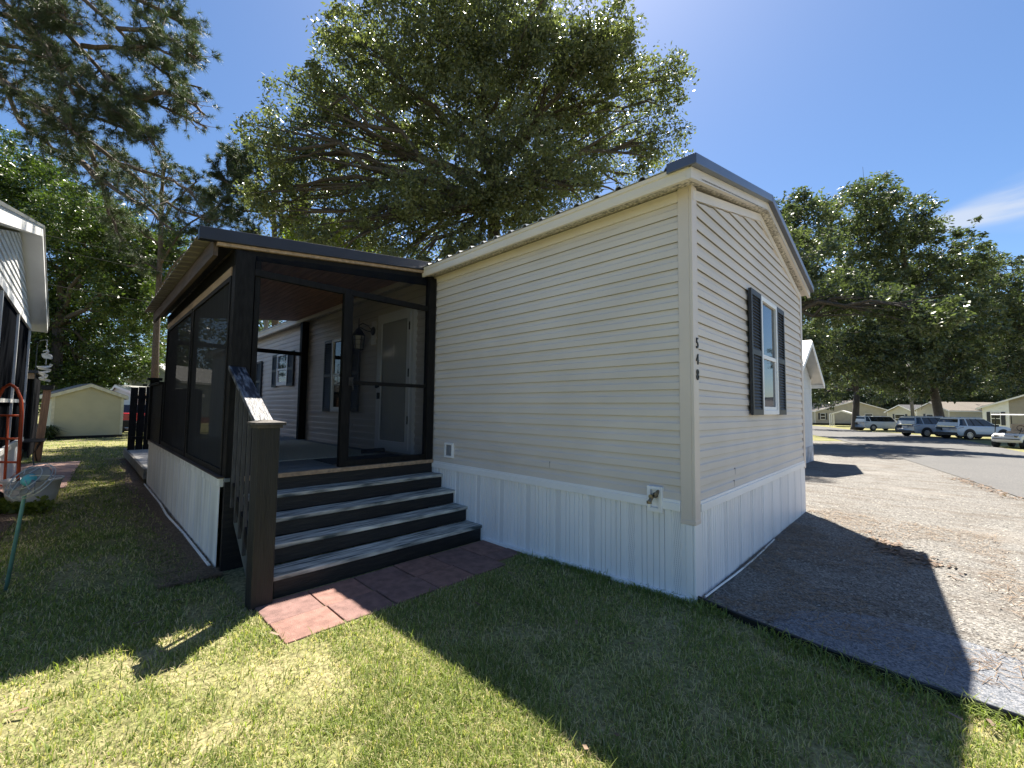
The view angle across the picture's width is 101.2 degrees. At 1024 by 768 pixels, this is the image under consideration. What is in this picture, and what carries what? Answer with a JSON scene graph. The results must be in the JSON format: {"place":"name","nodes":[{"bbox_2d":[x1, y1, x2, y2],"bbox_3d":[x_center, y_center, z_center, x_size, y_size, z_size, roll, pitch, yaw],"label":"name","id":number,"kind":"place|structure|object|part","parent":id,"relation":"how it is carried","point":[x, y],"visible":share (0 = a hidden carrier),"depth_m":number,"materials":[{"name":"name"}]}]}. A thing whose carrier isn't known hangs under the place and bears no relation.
{"place":"outdoors","nodes":[
{"label":"outdoors","id":0,"kind":"place"},
{"bbox_2d":[0,461,80,491],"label":"patio","id":1,"kind":"structure","parent":0,"point":[66,469],"depth_m":10.23,"materials":[{"name":"pink brick"}]},
{"bbox_2d":[0,383,23,497],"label":"hand truck","id":2,"kind":"object","parent":1,"relation":"on","point":[20,430],"visible":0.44,"depth_m":6.38,"materials":[{"name":"orange paint"}]},
{"bbox_2d":[46,247,170,273],"bbox_3d":[-16.422,-5.627,20.750,0.012,1.718,10.603,0,-3,11],"label":"utility wire","id":3,"kind":"object","parent":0,"point":[104,260],"visible":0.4,"depth_m":17.50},
{"bbox_2d":[47,235,175,262],"bbox_3d":[-16.422,-6.207,20.750,0.012,1.973,10.588,0,-3,11],"label":"utility wire","id":4,"kind":"object","parent":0,"point":[109,249],"visible":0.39,"depth_m":17.61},
{"bbox_2d":[0,411,1023,767],"bbox_3d":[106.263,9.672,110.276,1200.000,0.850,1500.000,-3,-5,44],"label":"lawn","id":5,"kind":"structure","parent":0,"point":[236,581],"depth_m":2.40,"materials":[{"name":"plant"}]},
{"bbox_2d":[0,513,17,538],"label":"soil bed","id":6,"kind":"object","parent":5,"relation":"on","point":[11,520],"depth_m":5.62,"materials":[{"name":"brown soil"}]},
{"bbox_2d":[0,512,14,534],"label":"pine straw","id":7,"kind":"object","parent":6,"relation":"on","point":[4,516],"visible":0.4,"depth_m":5.70,"materials":[{"name":"brown plant"}]},
{"bbox_2d":[0,497,19,513],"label":"ground plant","id":8,"kind":"object","parent":6,"relation":"on","point":[5,505],"visible":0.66,"depth_m":6.03,"materials":[{"name":"green plant"}]},
{"bbox_2d":[9,495,57,513],"bbox_3d":[-6.955,1.770,6.095,0.616,0.338,0.349,1,-3,-7],"label":"ground plant","id":9,"kind":"object","parent":6,"relation":"on","point":[42,504],"visible":0.88,"depth_m":6.07,"materials":[{"name":"green plant"}]},
{"bbox_2d":[0,200,48,487],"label":"neighbour home","id":10,"kind":"object","parent":5,"relation":"on","point":[24,309],"visible":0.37,"depth_m":8.40,"materials":[{"name":"white vinyl siding"},{"name":"white painted trim"}]},
{"bbox_2d":[4,463,55,590],"bbox_3d":[-4.143,1.252,3.583,0.355,1.121,0.254,2,-3,-16],"label":"birdbath","id":11,"kind":"object","parent":5,"relation":"on","point":[31,476],"visible":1,"depth_m":3.59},
{"bbox_2d":[0,475,64,510],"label":"planter","id":12,"kind":"object","parent":5,"relation":"on","point":[51,490],"visible":0.44,"depth_m":6.24,"materials":[{"name":"white plastic"}]},
{"bbox_2d":[22,370,43,457],"bbox_3d":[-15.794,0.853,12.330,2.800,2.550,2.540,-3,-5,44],"label":"wooden post","id":13,"kind":"object","parent":5,"relation":"on","point":[28,407],"visible":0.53,"depth_m":12.80,"materials":[{"name":"brown wood"}]},
{"bbox_2d":[21,438,46,464],"bbox_3d":[-12.630,1.781,10.989,1.240,0.632,0.580,-3,-5,44],"label":"garden table","id":14,"kind":"object","parent":5,"relation":"on","point":[35,440],"visible":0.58,"depth_m":10.89,"materials":[{"name":"black metal"}]},
{"bbox_2d":[28,340,47,458],"bbox_3d":[-13.399,0.438,11.893,0.555,3.386,0.058,-1,-4,24],"label":"garden hook","id":15,"kind":"object","parent":5,"relation":"on","point":[33,395],"visible":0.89,"depth_m":11.99,"materials":[{"name":"black metal"}]},
{"bbox_2d":[36,349,52,381],"bbox_3d":[-13.215,-0.655,11.912,0.304,1.202,0.311,-3,-5,44],"label":"wind spinner","id":16,"kind":"object","parent":15,"relation":"hanging from","point":[46,355],"visible":1,"depth_m":11.90,"materials":[{"name":"paint"}]},
{"bbox_2d":[34,385,53,461],"bbox_3d":[-12.886,1.108,11.572,0.300,2.135,0.295,-3,-5,44],"label":"wooden post","id":17,"kind":"object","parent":5,"relation":"on","point":[44,408],"visible":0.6,"depth_m":11.53,"materials":[{"name":"orange wood"}]},
{"bbox_2d":[45,425,70,439],"bbox_3d":[-20.204,2.096,18.231,1.594,0.651,1.523,1,-3,3],"label":"strap leaf shrub","id":18,"kind":"object","parent":5,"relation":"on","point":[51,431],"visible":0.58,"depth_m":18.21,"materials":[{"name":"green plant"}]},
{"bbox_2d":[40,383,128,438],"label":"garden shed","id":19,"kind":"structure","parent":5,"relation":"on","point":[90,410],"depth_m":19.48,"materials":[{"name":"yellow"}]},
{"bbox_2d":[0,124,195,406],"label":"shade tree","id":20,"kind":"object","parent":5,"relation":"on","point":[90,336],"visible":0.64,"depth_m":30.21,"materials":[{"name":"green plant"}]},
{"bbox_2d":[38,334,165,414],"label":"woods","id":21,"kind":"object","parent":5,"relation":"on","point":[113,378],"visible":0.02,"depth_m":57.85,"materials":[{"name":"green plant"}]},
{"bbox_2d":[0,0,235,260],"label":"pine tree","id":22,"kind":"object","parent":5,"relation":"on","point":[52,55],"visible":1,"depth_m":13.15,"materials":[{"name":"green plant"}]},
{"bbox_2d":[111,385,146,427],"bbox_3d":[-25.114,1.686,30.062,1.694,2.930,6.325,1,-3,0],"label":"white home","id":23,"kind":"object","parent":5,"relation":"on","point":[124,389],"visible":0.11,"depth_m":27.12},
{"bbox_2d":[123,405,137,421],"bbox_3d":[-23.737,2.098,26.705,1.800,1.550,4.413,2,-3,-14],"label":"red pickup","id":24,"kind":"object","parent":5,"relation":"on","point":[126,412],"visible":0.05,"depth_m":26.08,"materials":[{"name":"paint"}]},
{"bbox_2d":[122,416,144,432],"bbox_3d":[-21.624,2.251,23.850,1.020,0.957,1.520,-1,-4,29],"label":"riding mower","id":25,"kind":"object","parent":5,"relation":"on","point":[125,423],"visible":0.16,"depth_m":23.42,"materials":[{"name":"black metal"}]},
{"bbox_2d":[123,448,147,478],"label":"side deck","id":26,"kind":"structure","parent":5,"relation":"on","point":[137,460],"depth_m":10.16,"materials":[{"name":"grey wood"}]},
{"bbox_2d":[127,387,148,449],"bbox_3d":[-10.137,0.994,12.359,0.080,1.790,1.643,-3,-5,44],"label":"fence panel","id":27,"kind":"object","parent":26,"relation":"on","point":[137,440],"visible":0.27,"depth_m":11.91,"materials":[{"name":"black paint"}]},
{"bbox_2d":[114,322,166,384],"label":"young tree","id":28,"kind":"object","parent":5,"relation":"on","point":[163,345],"visible":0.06,"depth_m":41.18,"materials":[{"name":"green plant"}]},
{"bbox_2d":[125,363,164,386],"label":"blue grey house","id":29,"kind":"structure","parent":5,"relation":"on","point":[161,372],"depth_m":34.22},
{"bbox_2d":[118,458,207,567],"bbox_3d":[-7.167,1.976,8.082,12.001,0.001,0.349,-3,-5,45],"label":"mulch strip","id":30,"kind":"object","parent":5,"relation":"on","point":[151,502],"visible":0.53,"depth_m":6.36,"materials":[{"name":"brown wood"}]},
{"bbox_2d":[106,458,223,589],"bbox_3d":[-7.151,1.951,7.929,12.119,0.059,0.570,-3,-5,44],"label":"pine straw","id":31,"kind":"object","parent":30,"relation":"on","point":[205,572],"visible":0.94,"depth_m":4.62,"materials":[{"name":"brown plant"}]},
{"bbox_2d":[94,140,236,377],"bbox_3d":[-21.775,-6.037,26.278,8.916,17.814,4.295,1,-3,-11],"label":"pine tree","id":32,"kind":"object","parent":5,"relation":"on","point":[226,199],"visible":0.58,"depth_m":26.83,"materials":[{"name":"green plant"}]},
{"bbox_2d":[178,133,346,325],"bbox_3d":[-17.369,-7.425,29.945,12.502,21.128,4.496,0,-3,4],"label":"pine tree","id":33,"kind":"object","parent":5,"relation":"on","point":[236,163],"visible":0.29,"depth_m":29.62,"materials":[{"name":"green plant"}]},
{"bbox_2d":[264,320,268,329],"bbox_3d":[-15.386,-2.561,26.242,0.285,11.200,0.300,-3,-5,44],"label":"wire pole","id":34,"kind":"object","parent":5,"relation":"on","point":[266,324],"depth_m":26.21,"materials":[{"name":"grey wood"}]},
{"bbox_2d":[255,591,323,624],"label":"paving slab","id":35,"kind":"structure","parent":5,"relation":"on","point":[282,608],"depth_m":3.24,"materials":[{"name":"brown concrete"}]},
{"bbox_2d":[144,225,436,570],"bbox_3d":[-4.294,0.168,7.082,6.420,3.686,2.720,-3,-5,44],"label":"porch","id":36,"kind":"object","parent":5,"relation":"on","point":[221,293],"visible":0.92,"depth_m":5.10,"materials":[{"name":"grey paint"}]},
{"bbox_2d":[279,440,379,461],"bbox_3d":[-3.836,1.058,6.845,3.350,0.009,1.850,-3,-5,44],"label":"outdoor rug","id":37,"kind":"object","parent":36,"relation":"on","point":[290,450],"visible":0.45,"depth_m":6.52,"materials":[{"name":"grey fabric"}]},
{"bbox_2d":[313,448,401,464],"bbox_3d":[-2.110,0.988,5.861,0.905,0.076,1.152,-3,-5,44],"label":"doormat","id":38,"kind":"object","parent":36,"relation":"on","point":[332,461],"visible":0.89,"depth_m":5.95,"materials":[{"name":"grey fabric"}]},
{"bbox_2d":[269,606,344,643],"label":"paving slab","id":39,"kind":"structure","parent":5,"relation":"on","point":[294,628],"depth_m":2.97,"materials":[{"name":"red concrete"}]},
{"bbox_2d":[282,205,374,252],"bbox_3d":[-11.550,-4.380,26.586,7.262,15.439,8.652,1,-3,2],"label":"lime tree","id":40,"kind":"object","parent":5,"relation":"on","point":[335,241],"visible":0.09,"depth_m":23.84,"materials":[{"name":"green plant"}]},
{"bbox_2d":[258,245,414,331],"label":"woods","id":41,"kind":"object","parent":5,"relation":"on","point":[260,327],"visible":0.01,"depth_m":57.78,"materials":[{"name":"green plant"}]},
{"bbox_2d":[308,578,371,606],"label":"paving slab","id":42,"kind":"structure","parent":5,"relation":"on","point":[329,594],"depth_m":3.53,"materials":[{"name":"red concrete"}]},
{"bbox_2d":[228,365,481,611],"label":"front steps","id":43,"kind":"structure","parent":5,"relation":"on","point":[260,522],"depth_m":4.08,"materials":[{"name":"paint"}]},
{"bbox_2d":[327,591,395,622],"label":"paving slab","id":44,"kind":"structure","parent":5,"relation":"on","point":[349,609],"depth_m":3.26,"materials":[{"name":"brown concrete"}]},
{"bbox_2d":[354,566,412,590],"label":"paving slab","id":45,"kind":"structure","parent":5,"relation":"on","point":[377,579],"depth_m":3.83,"materials":[{"name":"brown concrete"}]},
{"bbox_2d":[376,577,437,603],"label":"paving slab","id":46,"kind":"structure","parent":5,"relation":"on","point":[403,590],"depth_m":3.54,"materials":[{"name":"brown concrete"}]},
{"bbox_2d":[394,556,449,576],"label":"paving slab","id":47,"kind":"structure","parent":5,"relation":"on","point":[417,567],"depth_m":4.10,"materials":[{"name":"red concrete"}]},
{"bbox_2d":[418,566,474,588],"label":"paving slab","id":48,"kind":"structure","parent":5,"relation":"on","point":[447,576],"depth_m":3.84,"materials":[{"name":"red concrete"}]},
{"bbox_2d":[429,547,478,565],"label":"paving slab","id":49,"kind":"structure","parent":5,"relation":"on","point":[451,557],"depth_m":4.40,"materials":[{"name":"brown concrete"}]},
{"bbox_2d":[224,0,699,262],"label":"broadleaf tree","id":50,"kind":"object","parent":5,"relation":"on","point":[486,40],"visible":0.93,"depth_m":20.90,"materials":[{"name":"green plant"}]},
{"bbox_2d":[453,556,505,575],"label":"paving slab","id":51,"kind":"structure","parent":5,"relation":"on","point":[479,565],"depth_m":4.12,"materials":[{"name":"brown concrete"}]},
{"bbox_2d":[459,540,505,555],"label":"paving slab","id":52,"kind":"structure","parent":5,"relation":"on","point":[481,548],"depth_m":4.67,"materials":[{"name":"red concrete"}]},
{"bbox_2d":[0,550,995,752],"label":"leaf litter","id":53,"kind":"object","parent":5,"relation":"on","point":[617,734],"visible":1,"depth_m":2.08,"materials":[{"name":"brown plant"}]},
{"bbox_2d":[484,548,520,560],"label":"paving slab","id":54,"kind":"structure","parent":5,"relation":"on","point":[502,554],"depth_m":4.44,"materials":[{"name":"brown concrete"}]},
{"bbox_2d":[256,152,813,603],"bbox_3d":[-3.456,0.160,11.137,18.156,4.155,4.845,-3,-5,44],"label":"mobile home","id":55,"kind":"object","parent":5,"relation":"on","point":[618,382],"visible":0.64,"depth_m":4.33,"materials":[{"name":"beige plastic"}]},
{"bbox_2d":[276,354,286,385],"bbox_3d":[-5.585,-0.350,10.259,0.750,0.780,0.063,-3,-5,44],"label":"window","id":56,"kind":"structure","parent":55,"relation":"in","point":[281,372],"depth_m":10.29,"materials":[{"name":"white glass"}]},
{"bbox_2d":[330,338,340,411],"bbox_3d":[-3.200,-0.173,7.910,0.810,1.390,0.063,-3,-5,44],"label":"window","id":57,"kind":"structure","parent":55,"relation":"in","point":[336,344],"depth_m":8.08,"materials":[{"name":"white glass"}]},
{"bbox_2d":[374,308,417,453],"bbox_3d":[-1.841,-0.053,6.511,1.080,2.180,0.150,-3,-5,44],"label":"door","id":58,"kind":"structure","parent":55,"relation":"in","point":[397,330],"depth_m":6.50,"materials":[{"name":"white plastic"}]},
{"bbox_2d":[761,296,778,414],"bbox_3d":[3.016,-0.311,4.963,0.063,1.338,0.701,-3,-5,44],"label":"window","id":59,"kind":"structure","parent":55,"relation":"in","point":[769,335],"depth_m":5.01,"materials":[{"name":"white glass"}]},
{"bbox_2d":[543,556,1023,743],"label":"edge grass","id":60,"kind":"structure","parent":5,"relation":"on","point":[911,684],"depth_m":2.35,"materials":[{"name":"green plant"}]},
{"bbox_2d":[803,340,824,462],"bbox_3d":[6.859,0.705,15.210,6.685,3.930,4.104,-3,-5,44],"label":"white annex","id":61,"kind":"object","parent":5,"relation":"on","point":[813,376],"visible":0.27,"depth_m":13.85,"materials":[{"name":"grey"}]},
{"bbox_2d":[829,410,851,426],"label":"carport","id":62,"kind":"object","parent":5,"relation":"on","point":[844,411],"visible":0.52,"depth_m":70.17,"materials":[{"name":"white metal"}]},
{"bbox_2d":[812,401,886,423],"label":"home","id":63,"kind":"object","parent":5,"relation":"on","point":[820,415],"visible":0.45,"depth_m":80.14,"materials":[{"name":"beige"}]},
{"bbox_2d":[820,413,825,419],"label":"window","id":64,"kind":"structure","parent":63,"relation":"in","point":[822,415],"depth_m":80.06,"materials":[{"name":"white plastic"}]},
{"bbox_2d":[698,596,1023,726],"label":"lawn edging","id":65,"kind":"object","parent":5,"relation":"on","point":[753,622],"visible":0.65,"depth_m":2.44,"materials":[{"name":"black plastic"}]},
{"bbox_2d":[811,319,913,429],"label":"oak tree","id":66,"kind":"object","parent":5,"relation":"on","point":[876,400],"visible":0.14,"depth_m":57.74,"materials":[{"name":"green plant"}]},
{"bbox_2d":[774,185,976,403],"bbox_3d":[17.098,-4.433,26.372,12.987,16.705,11.613,0,-3,11],"label":"oak tree","id":67,"kind":"object","parent":5,"relation":"on","point":[837,308],"visible":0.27,"depth_m":24.22,"materials":[{"name":"green plant"}]},
{"bbox_2d":[855,415,896,430],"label":"suv","id":68,"kind":"object","parent":5,"relation":"on","point":[873,423],"visible":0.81,"depth_m":56.13,"materials":[{"name":"white paint"}]},
{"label":"windows","id":69,"kind":"part","parent":68,"relation":"part of","materials":[{"name":"black glass"}]},
{"bbox_2d":[884,405,920,420],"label":"home","id":70,"kind":"object","parent":5,"relation":"on","point":[896,413],"visible":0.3,"depth_m":65.03,"materials":[{"name":"beige"}]},
{"bbox_2d":[895,414,904,420],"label":"window","id":71,"kind":"structure","parent":70,"relation":"in","point":[897,416],"depth_m":65.17,"materials":[{"name":"glass"}]},
{"bbox_2d":[802,170,1017,436],"bbox_3d":[34.101,-7.588,39.070,13.316,25.434,20.495,-55,-56,86],"label":"oak tree","id":72,"kind":"object","parent":5,"relation":"on","point":[905,234],"visible":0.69,"depth_m":36.26,"materials":[{"name":"green plant"}]},
{"bbox_2d":[906,363,914,415],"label":"utility pole","id":73,"kind":"object","parent":5,"relation":"on","point":[912,408],"visible":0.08,"depth_m":52.06,"materials":[{"name":"grey wood"}]},
{"bbox_2d":[802,319,1023,409],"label":"woods","id":74,"kind":"object","parent":5,"relation":"on","point":[892,403],"visible":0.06,"depth_m":91.86,"materials":[{"name":"green plant"}]},
{"bbox_2d":[914,402,994,418],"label":"cottage","id":75,"kind":"structure","parent":5,"relation":"on","point":[958,409],"depth_m":53.68,"materials":[{"name":"beige"}]},
{"bbox_2d":[942,246,1023,398],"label":"oak tree","id":76,"kind":"object","parent":5,"relation":"on","point":[1012,344],"visible":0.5,"depth_m":48.84,"materials":[{"name":"green plant"}]},
{"bbox_2d":[976,394,1023,427],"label":"double home","id":77,"kind":"object","parent":5,"relation":"on","point":[1013,405],"visible":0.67,"depth_m":41.97,"materials":[{"name":"beige"}]},
{"bbox_2d":[990,412,1000,424],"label":"window","id":78,"kind":"structure","parent":77,"relation":"in","point":[998,417],"depth_m":42.79,"materials":[{"name":"white glass"}]},
{"bbox_2d":[991,414,1023,448],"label":"golf cart","id":79,"kind":"object","parent":5,"relation":"on","point":[1013,436],"visible":1,"depth_m":23.21,"materials":[{"name":"white paint"}]},
{"bbox_2d":[0,0,1023,401],"label":"sky","id":80,"kind":"structure","parent":0,"point":[788,94],"materials":[{"name":"blue"}]},
{"bbox_2d":[704,441,1023,660],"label":"gravel drive","id":81,"kind":"structure","parent":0,"point":[832,458],"depth_m":4.55,"materials":[{"name":"grey gravel"}]},
{"bbox_2d":[704,539,774,597],"bbox_3d":[2.301,1.748,4.112,0.034,0.028,2.200,-3,-5,44],"label":"white pipe","id":82,"kind":"object","parent":81,"relation":"on","point":[724,582],"visible":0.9,"depth_m":3.76,"materials":[{"name":"plastic"}]},
{"bbox_2d":[702,508,1023,693],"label":"pine straw","id":83,"kind":"object","parent":81,"relation":"on","point":[819,592],"visible":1,"depth_m":3.63,"materials":[{"name":"brown plant"}]},
{"bbox_2d":[715,471,1023,704],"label":"gravel stones","id":84,"kind":"object","parent":81,"relation":"on","point":[941,606],"visible":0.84,"depth_m":3.76,"materials":[{"name":"grey gravel"}]},
{"bbox_2d":[774,610,1023,714],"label":"stone patch","id":85,"kind":"object","parent":81,"relation":"on","point":[1005,696],"visible":0.71,"depth_m":2.61,"materials":[{"name":"grey gravel"}]},
{"bbox_2d":[837,526,963,580],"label":"leaf litter","id":86,"kind":"object","parent":81,"relation":"on","point":[893,546],"visible":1,"depth_m":4.50,"materials":[{"name":"brown plant"}]},
{"bbox_2d":[942,476,1023,500],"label":"leaf litter","id":87,"kind":"object","parent":81,"relation":"on","point":[986,487],"visible":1,"depth_m":8.80,"materials":[{"name":"brown plant"}]},
{"bbox_2d":[812,426,1023,497],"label":"road","id":88,"kind":"structure","parent":0,"point":[999,468],"depth_m":17.54,"materials":[{"name":"grey asphalt"}]},
{"bbox_2d":[896,416,962,437],"bbox_3d":[37.002,3.726,36.988,5.070,1.811,2.214,1,-3,-1],"label":"suv","id":89,"kind":"object","parent":88,"relation":"on","point":[909,425],"visible":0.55,"depth_m":36.24,"materials":[{"name":"silver metal"}]},
{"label":"windows","id":90,"kind":"part","parent":89,"relation":"part of","materials":[{"name":"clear glass"}]},
{"bbox_2d":[935,417,1010,439],"bbox_3d":[36.732,3.520,33.475,4.620,1.740,2.130,1,-3,-2],"label":"suv","id":91,"kind":"object","parent":88,"relation":"on","point":[968,428],"visible":0.82,"depth_m":32.67,"materials":[{"name":"white paint"}]},
{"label":"windows","id":92,"kind":"part","parent":91,"relation":"part of","materials":[{"name":"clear glass"}]}
]}

